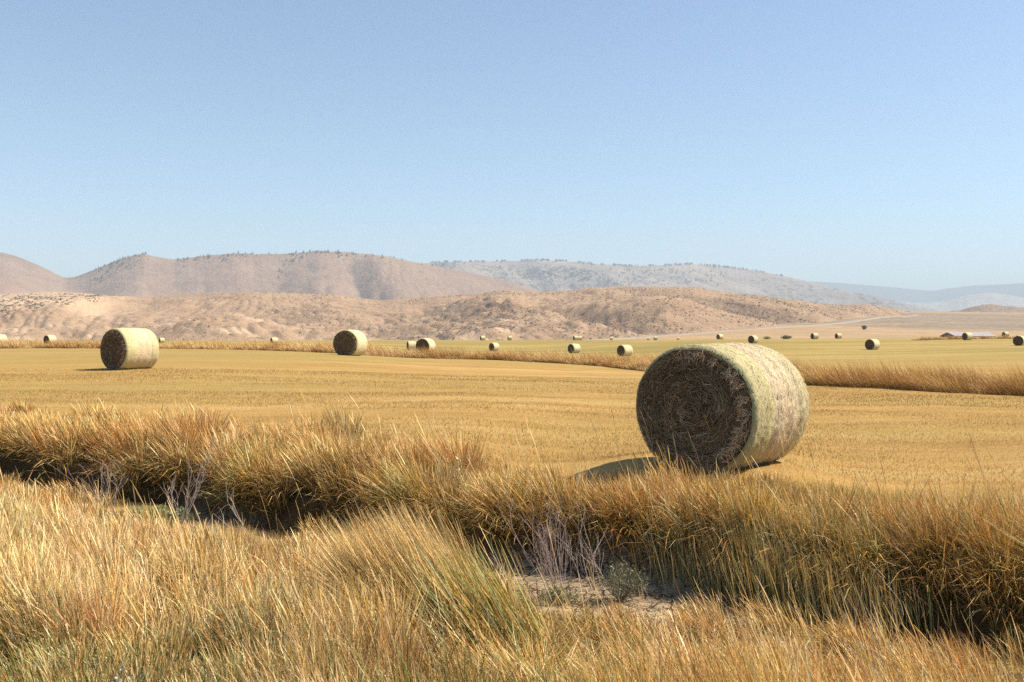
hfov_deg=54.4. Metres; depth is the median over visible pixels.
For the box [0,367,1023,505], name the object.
stubble
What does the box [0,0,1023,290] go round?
sky
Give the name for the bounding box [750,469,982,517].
short grass
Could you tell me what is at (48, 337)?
hay bale
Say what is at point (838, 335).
hay bale
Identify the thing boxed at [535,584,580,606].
green shrub
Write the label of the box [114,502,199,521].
weed patch
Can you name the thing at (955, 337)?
ditch grass
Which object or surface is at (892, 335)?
ground
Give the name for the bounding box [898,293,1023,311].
hill
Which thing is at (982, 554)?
tall grass
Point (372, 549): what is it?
grass tussock
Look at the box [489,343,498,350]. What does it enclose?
hay bale
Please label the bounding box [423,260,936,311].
mountain
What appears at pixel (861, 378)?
ditch grass
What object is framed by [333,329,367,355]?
hay bale
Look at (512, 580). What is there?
dead brush
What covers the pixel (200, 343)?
ditch grass
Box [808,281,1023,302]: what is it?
mountain
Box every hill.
[0,286,909,340]
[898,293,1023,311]
[943,304,1023,312]
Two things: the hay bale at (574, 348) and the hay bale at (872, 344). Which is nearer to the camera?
the hay bale at (872, 344)
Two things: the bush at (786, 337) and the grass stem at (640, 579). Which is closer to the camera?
the grass stem at (640, 579)
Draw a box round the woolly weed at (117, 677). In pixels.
[109,663,133,681]
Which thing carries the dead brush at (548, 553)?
on the ground at (892, 335)
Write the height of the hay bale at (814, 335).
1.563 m
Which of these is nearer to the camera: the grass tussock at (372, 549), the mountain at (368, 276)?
the grass tussock at (372, 549)
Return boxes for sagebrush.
[0,286,910,339]
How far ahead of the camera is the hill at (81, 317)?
1171.60 m
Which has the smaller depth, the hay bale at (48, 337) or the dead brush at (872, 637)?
the dead brush at (872, 637)
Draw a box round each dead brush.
[51,455,141,515]
[161,431,227,523]
[213,478,247,534]
[491,554,536,595]
[497,449,605,594]
[546,498,609,590]
[831,567,903,679]
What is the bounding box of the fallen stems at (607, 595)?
[466,546,807,641]
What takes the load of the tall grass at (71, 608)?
on the ground at (892, 335)
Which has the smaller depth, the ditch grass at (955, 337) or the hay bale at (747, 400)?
the hay bale at (747, 400)
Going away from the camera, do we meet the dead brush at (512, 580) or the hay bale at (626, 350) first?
the dead brush at (512, 580)
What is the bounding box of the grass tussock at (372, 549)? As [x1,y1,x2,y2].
[259,489,522,661]
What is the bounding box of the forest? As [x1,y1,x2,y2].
[430,258,782,286]
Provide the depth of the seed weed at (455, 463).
12.10 m
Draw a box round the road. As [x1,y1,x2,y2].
[586,315,917,339]
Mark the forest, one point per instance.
(587, 278)
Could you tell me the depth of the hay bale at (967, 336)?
199.48 m
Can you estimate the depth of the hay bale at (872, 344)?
146.50 m
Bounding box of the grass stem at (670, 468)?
[631,441,691,488]
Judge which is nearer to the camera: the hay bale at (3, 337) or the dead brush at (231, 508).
the dead brush at (231, 508)
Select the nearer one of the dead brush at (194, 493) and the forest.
the dead brush at (194, 493)
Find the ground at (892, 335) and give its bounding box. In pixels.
[0,311,1023,681]
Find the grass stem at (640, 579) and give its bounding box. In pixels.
[0,389,1023,681]
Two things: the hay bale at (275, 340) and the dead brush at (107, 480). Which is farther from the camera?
the hay bale at (275, 340)
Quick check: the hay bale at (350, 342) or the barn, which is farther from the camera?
the barn
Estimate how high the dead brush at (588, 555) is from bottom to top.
0.918 m
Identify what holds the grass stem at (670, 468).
on the ground at (892, 335)
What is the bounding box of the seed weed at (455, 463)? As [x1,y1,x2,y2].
[450,456,459,485]
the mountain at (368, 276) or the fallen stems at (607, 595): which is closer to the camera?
the fallen stems at (607, 595)
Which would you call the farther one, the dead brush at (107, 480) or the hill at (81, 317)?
the hill at (81, 317)
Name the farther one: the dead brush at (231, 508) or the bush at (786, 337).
the bush at (786, 337)
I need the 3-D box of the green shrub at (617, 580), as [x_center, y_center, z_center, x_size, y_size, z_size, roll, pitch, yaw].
[1.026,2.188,9.120,0.526,0.423,0.494,0,0,41]
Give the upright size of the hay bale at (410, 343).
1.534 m
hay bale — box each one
[0,334,6,343]
[43,335,55,343]
[100,327,158,369]
[270,338,277,342]
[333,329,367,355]
[407,341,415,349]
[416,338,434,352]
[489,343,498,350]
[568,344,580,352]
[617,345,632,355]
[635,342,810,473]
[716,334,722,338]
[748,335,757,342]
[810,333,818,338]
[835,333,841,338]
[865,339,879,349]
[962,332,972,339]
[1013,336,1023,345]
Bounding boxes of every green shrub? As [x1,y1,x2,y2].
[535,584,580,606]
[595,556,652,603]
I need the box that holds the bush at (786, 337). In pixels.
[780,335,791,338]
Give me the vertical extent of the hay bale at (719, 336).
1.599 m
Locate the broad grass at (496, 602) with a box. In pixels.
[373,531,569,672]
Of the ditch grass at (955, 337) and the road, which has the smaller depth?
the ditch grass at (955, 337)
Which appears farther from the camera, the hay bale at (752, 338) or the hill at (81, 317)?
the hill at (81, 317)
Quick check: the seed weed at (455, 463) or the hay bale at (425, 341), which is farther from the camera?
the hay bale at (425, 341)
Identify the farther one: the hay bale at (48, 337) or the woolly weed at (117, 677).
the hay bale at (48, 337)
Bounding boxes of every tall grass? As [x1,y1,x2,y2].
[0,396,1023,646]
[0,471,1023,681]
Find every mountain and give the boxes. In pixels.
[0,251,539,299]
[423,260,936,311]
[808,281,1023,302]
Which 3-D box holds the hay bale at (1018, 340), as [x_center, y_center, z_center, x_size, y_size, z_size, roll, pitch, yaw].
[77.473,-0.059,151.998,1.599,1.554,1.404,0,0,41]
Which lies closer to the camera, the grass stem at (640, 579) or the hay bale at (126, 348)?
the grass stem at (640, 579)
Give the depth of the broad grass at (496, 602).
6.81 m
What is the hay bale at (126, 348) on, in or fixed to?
on the ground at (892, 335)
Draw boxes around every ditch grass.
[0,336,1023,395]
[7,341,399,348]
[910,334,1021,339]
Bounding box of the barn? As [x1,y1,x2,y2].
[940,332,994,336]

